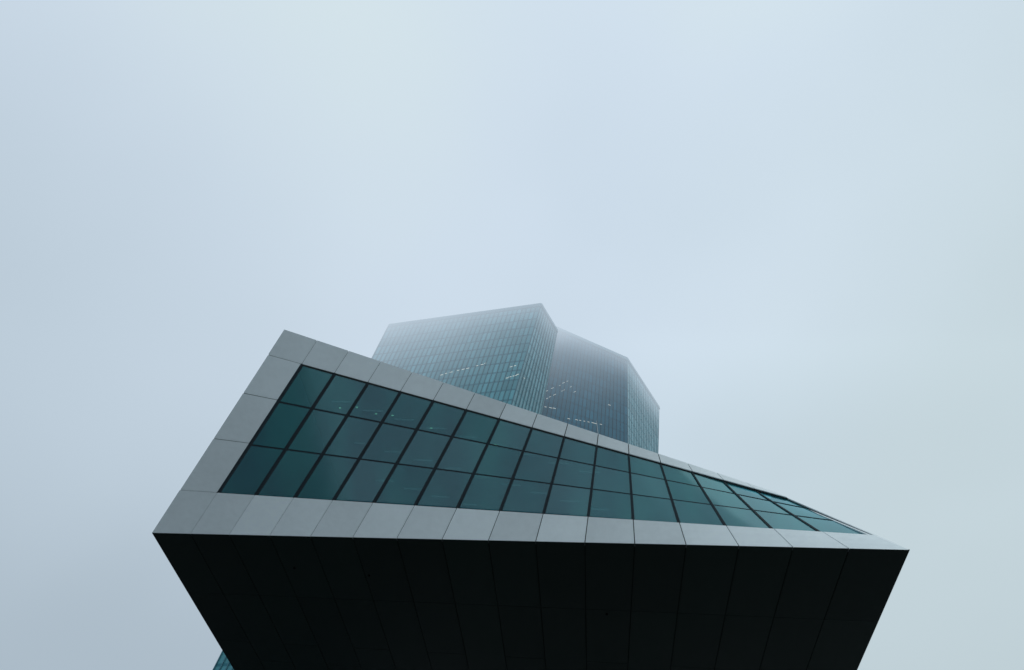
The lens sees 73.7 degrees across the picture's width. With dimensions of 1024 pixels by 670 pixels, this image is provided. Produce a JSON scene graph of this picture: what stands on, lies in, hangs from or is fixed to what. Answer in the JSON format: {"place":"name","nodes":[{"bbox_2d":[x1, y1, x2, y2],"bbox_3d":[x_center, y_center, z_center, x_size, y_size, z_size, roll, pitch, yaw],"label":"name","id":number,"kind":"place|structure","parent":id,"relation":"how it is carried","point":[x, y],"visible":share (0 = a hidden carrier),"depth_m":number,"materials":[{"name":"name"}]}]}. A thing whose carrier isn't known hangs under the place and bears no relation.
{"place":"outdoors","nodes":[
{"label":"outdoors","id":0,"kind":"place"},
{"bbox_2d":[0,0,1023,669],"label":"sky","id":1,"kind":"structure","parent":0,"point":[799,224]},
{"bbox_2d":[152,330,909,669],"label":"entrance building","id":2,"kind":"structure","parent":0,"point":[334,508],"depth_m":37.83,"materials":[{"name":"metal"}]},
{"bbox_2d":[221,446,282,494],"bbox_3d":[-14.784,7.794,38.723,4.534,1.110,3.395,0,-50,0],"label":"window pane","id":3,"kind":"structure","parent":2,"relation":"in","point":[257,462],"depth_m":38.68,"materials":[{"name":"teal glass"}]},
{"bbox_2d":[253,403,309,447],"bbox_3d":[-12.643,4.989,37.325,3.862,0.936,2.803,0,-50,0],"label":"window pane","id":4,"kind":"structure","parent":2,"relation":"in","point":[285,419],"depth_m":37.35,"materials":[{"name":"teal glass"}]},
{"bbox_2d":[258,450,319,497],"bbox_3d":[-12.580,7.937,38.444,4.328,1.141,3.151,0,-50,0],"label":"window pane","id":5,"kind":"structure","parent":2,"relation":"in","point":[294,466],"depth_m":38.40,"materials":[{"name":"teal glass"}]},
{"bbox_2d":[281,366,331,406],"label":"window pane","id":6,"kind":"structure","parent":2,"relation":"in","point":[309,383],"depth_m":36.27,"materials":[{"name":"teal glass"}]},
{"bbox_2d":[288,410,344,452],"bbox_3d":[-10.667,5.287,37.205,3.699,0.961,2.607,0,-50,0],"label":"window pane","id":7,"kind":"structure","parent":2,"relation":"in","point":[320,426],"depth_m":37.23,"materials":[{"name":"teal glass"}]},
{"bbox_2d":[297,455,356,499],"bbox_3d":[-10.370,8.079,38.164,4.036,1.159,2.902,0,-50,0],"label":"window pane","id":8,"kind":"structure","parent":2,"relation":"in","point":[331,471],"depth_m":38.13,"materials":[{"name":"teal glass"}]},
{"bbox_2d":[315,376,364,414],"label":"window pane","id":9,"kind":"structure","parent":2,"relation":"in","point":[342,392],"depth_m":36.28,"materials":[{"name":"teal glass"}]},
{"bbox_2d":[325,417,378,457],"bbox_3d":[-8.686,5.587,37.086,3.459,0.975,2.404,0,-50,0],"label":"window pane","id":10,"kind":"structure","parent":2,"relation":"in","point":[355,433],"depth_m":37.11,"materials":[{"name":"teal glass"}]},
{"bbox_2d":[336,460,393,502],"bbox_3d":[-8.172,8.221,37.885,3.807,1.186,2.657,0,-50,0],"label":"window pane","id":11,"kind":"structure","parent":2,"relation":"in","point":[368,477],"depth_m":37.85,"materials":[{"name":"teal glass"}]},
{"bbox_2d":[350,385,397,420],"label":"window pane","id":12,"kind":"structure","parent":2,"relation":"in","point":[375,401],"depth_m":36.29,"materials":[{"name":"teal glass"}]},
{"bbox_2d":[362,424,413,462],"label":"window pane","id":13,"kind":"structure","parent":2,"relation":"in","point":[389,442],"depth_m":37.00,"materials":[{"name":"teal glass"}]},
{"bbox_2d":[376,465,432,504],"bbox_3d":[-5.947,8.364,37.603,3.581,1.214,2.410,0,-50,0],"label":"window pane","id":14,"kind":"structure","parent":2,"relation":"in","point":[406,483],"depth_m":37.58,"materials":[{"name":"teal glass"}]},
{"bbox_2d":[384,394,430,427],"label":"window pane","id":15,"kind":"structure","parent":2,"relation":"in","point":[408,411],"depth_m":36.30,"materials":[{"name":"teal glass"}]},
{"bbox_2d":[399,431,449,467],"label":"window pane","id":16,"kind":"structure","parent":2,"relation":"in","point":[425,449],"depth_m":36.88,"materials":[{"name":"teal glass"}]},
{"bbox_2d":[419,402,463,435],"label":"window pane","id":17,"kind":"structure","parent":2,"relation":"in","point":[441,419],"depth_m":36.32,"materials":[{"name":"teal glass"}]},
{"bbox_2d":[417,470,470,507],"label":"window pane","id":18,"kind":"structure","parent":2,"relation":"in","point":[445,488],"depth_m":37.29,"materials":[{"name":"teal glass"}]},
{"bbox_2d":[438,438,485,472],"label":"window pane","id":19,"kind":"structure","parent":2,"relation":"in","point":[461,455],"depth_m":36.76,"materials":[{"name":"teal glass"}]},
{"bbox_2d":[454,412,496,442],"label":"window pane","id":20,"kind":"structure","parent":2,"relation":"in","point":[475,427],"depth_m":36.32,"materials":[{"name":"teal glass"}]},
{"bbox_2d":[460,475,510,510],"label":"window pane","id":21,"kind":"structure","parent":2,"relation":"in","point":[484,492],"depth_m":37.01,"materials":[{"name":"teal glass"}]},
{"bbox_2d":[476,445,521,477],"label":"window pane","id":22,"kind":"structure","parent":2,"relation":"in","point":[496,461],"depth_m":36.64,"materials":[{"name":"teal glass"}]},
{"bbox_2d":[490,421,529,449],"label":"window pane","id":23,"kind":"structure","parent":2,"relation":"in","point":[509,435],"depth_m":36.33,"materials":[{"name":"teal glass"}]},
{"bbox_2d":[502,480,549,513],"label":"window pane","id":24,"kind":"structure","parent":2,"relation":"in","point":[523,496],"depth_m":36.73,"materials":[{"name":"teal glass"}]},
{"bbox_2d":[515,452,556,482],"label":"window pane","id":25,"kind":"structure","parent":2,"relation":"in","point":[532,467],"depth_m":36.51,"materials":[{"name":"teal glass"}]},
{"bbox_2d":[525,430,562,456],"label":"window pane","id":26,"kind":"structure","parent":2,"relation":"in","point":[539,442],"depth_m":36.34,"materials":[{"name":"teal glass"}]},
{"bbox_2d":[545,485,589,516],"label":"window pane","id":27,"kind":"structure","parent":2,"relation":"in","point":[563,500],"depth_m":36.46,"materials":[{"name":"teal glass"}]},
{"bbox_2d":[553,459,592,487],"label":"window pane","id":28,"kind":"structure","parent":2,"relation":"in","point":[569,473],"depth_m":36.40,"materials":[{"name":"teal glass"}]},
{"bbox_2d":[560,439,595,464],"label":"window pane","id":29,"kind":"structure","parent":2,"relation":"in","point":[572,450],"depth_m":36.36,"materials":[{"name":"teal glass"}]},
{"bbox_2d":[590,490,631,519],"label":"window pane","id":30,"kind":"structure","parent":2,"relation":"in","point":[604,504],"depth_m":36.18,"materials":[{"name":"teal glass"}]},
{"bbox_2d":[593,466,629,492],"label":"window pane","id":31,"kind":"structure","parent":2,"relation":"in","point":[604,478],"depth_m":36.29,"materials":[{"name":"teal glass"}]},
{"bbox_2d":[596,448,628,471],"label":"window pane","id":32,"kind":"structure","parent":2,"relation":"in","point":[605,458],"depth_m":36.36,"materials":[{"name":"teal glass"}]},
{"bbox_2d":[630,456,663,478],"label":"window pane","id":33,"kind":"structure","parent":2,"relation":"in","point":[639,466],"depth_m":36.38,"materials":[{"name":"teal glass"}]},
{"bbox_2d":[631,473,669,498],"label":"window pane","id":34,"kind":"structure","parent":2,"relation":"in","point":[641,485],"depth_m":36.17,"materials":[{"name":"teal glass"}]},
{"bbox_2d":[633,495,676,521],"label":"window pane","id":35,"kind":"structure","parent":2,"relation":"in","point":[645,508],"depth_m":35.91,"materials":[{"name":"teal glass"}]},
{"bbox_2d":[662,465,698,485],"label":"window pane","id":36,"kind":"structure","parent":2,"relation":"in","point":[672,474],"depth_m":36.38,"materials":[{"name":"teal glass"}]},
{"bbox_2d":[667,481,709,503],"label":"window pane","id":37,"kind":"structure","parent":2,"relation":"in","point":[679,491],"depth_m":36.04,"materials":[{"name":"teal glass"}]},
{"bbox_2d":[673,500,722,524],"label":"window pane","id":38,"kind":"structure","parent":2,"relation":"in","point":[688,512],"depth_m":35.63,"materials":[{"name":"teal glass"}]},
{"bbox_2d":[694,474,733,492],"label":"window pane","id":39,"kind":"structure","parent":2,"relation":"in","point":[706,482],"depth_m":36.39,"materials":[{"name":"teal glass"}]},
{"bbox_2d":[703,488,749,508],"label":"window pane","id":40,"kind":"structure","parent":2,"relation":"in","point":[717,497],"depth_m":35.92,"materials":[{"name":"teal glass"}]},
{"bbox_2d":[714,505,768,527],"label":"window pane","id":41,"kind":"structure","parent":2,"relation":"in","point":[731,516],"depth_m":35.35,"materials":[{"name":"teal glass"}]},
{"bbox_2d":[727,483,767,499],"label":"window pane","id":42,"kind":"structure","parent":2,"relation":"in","point":[739,490],"depth_m":36.40,"materials":[{"name":"teal glass"}]},
{"bbox_2d":[739,495,789,513],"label":"window pane","id":43,"kind":"structure","parent":2,"relation":"in","point":[757,504],"depth_m":35.80,"materials":[{"name":"teal glass"}]},
{"bbox_2d":[759,492,802,506],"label":"window pane","id":44,"kind":"structure","parent":2,"relation":"in","point":[777,499],"depth_m":36.40,"materials":[{"name":"teal glass"}]},
{"bbox_2d":[756,511,815,530],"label":"window pane","id":45,"kind":"structure","parent":2,"relation":"in","point":[777,521],"depth_m":35.08,"materials":[{"name":"teal glass"}]},
{"bbox_2d":[775,502,827,518],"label":"window pane","id":46,"kind":"structure","parent":2,"relation":"in","point":[800,511],"depth_m":35.67,"materials":[{"name":"teal glass"}]},
{"bbox_2d":[797,516,861,533],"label":"window pane","id":47,"kind":"structure","parent":2,"relation":"in","point":[823,525],"depth_m":34.80,"materials":[{"name":"teal glass"}]},
{"bbox_2d":[542,326,659,452],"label":"glass tower","id":48,"kind":"structure","parent":0,"point":[590,384],"depth_m":209.56,"materials":[{"name":"glass"}]},
{"label":"ground","id":49,"kind":"structure","parent":0,"visible":0},
{"bbox_2d":[213,303,557,669],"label":"glass tower","id":50,"kind":"structure","parent":49,"relation":"on","point":[504,355],"depth_m":185.19,"materials":[{"name":"glass"}]}
]}

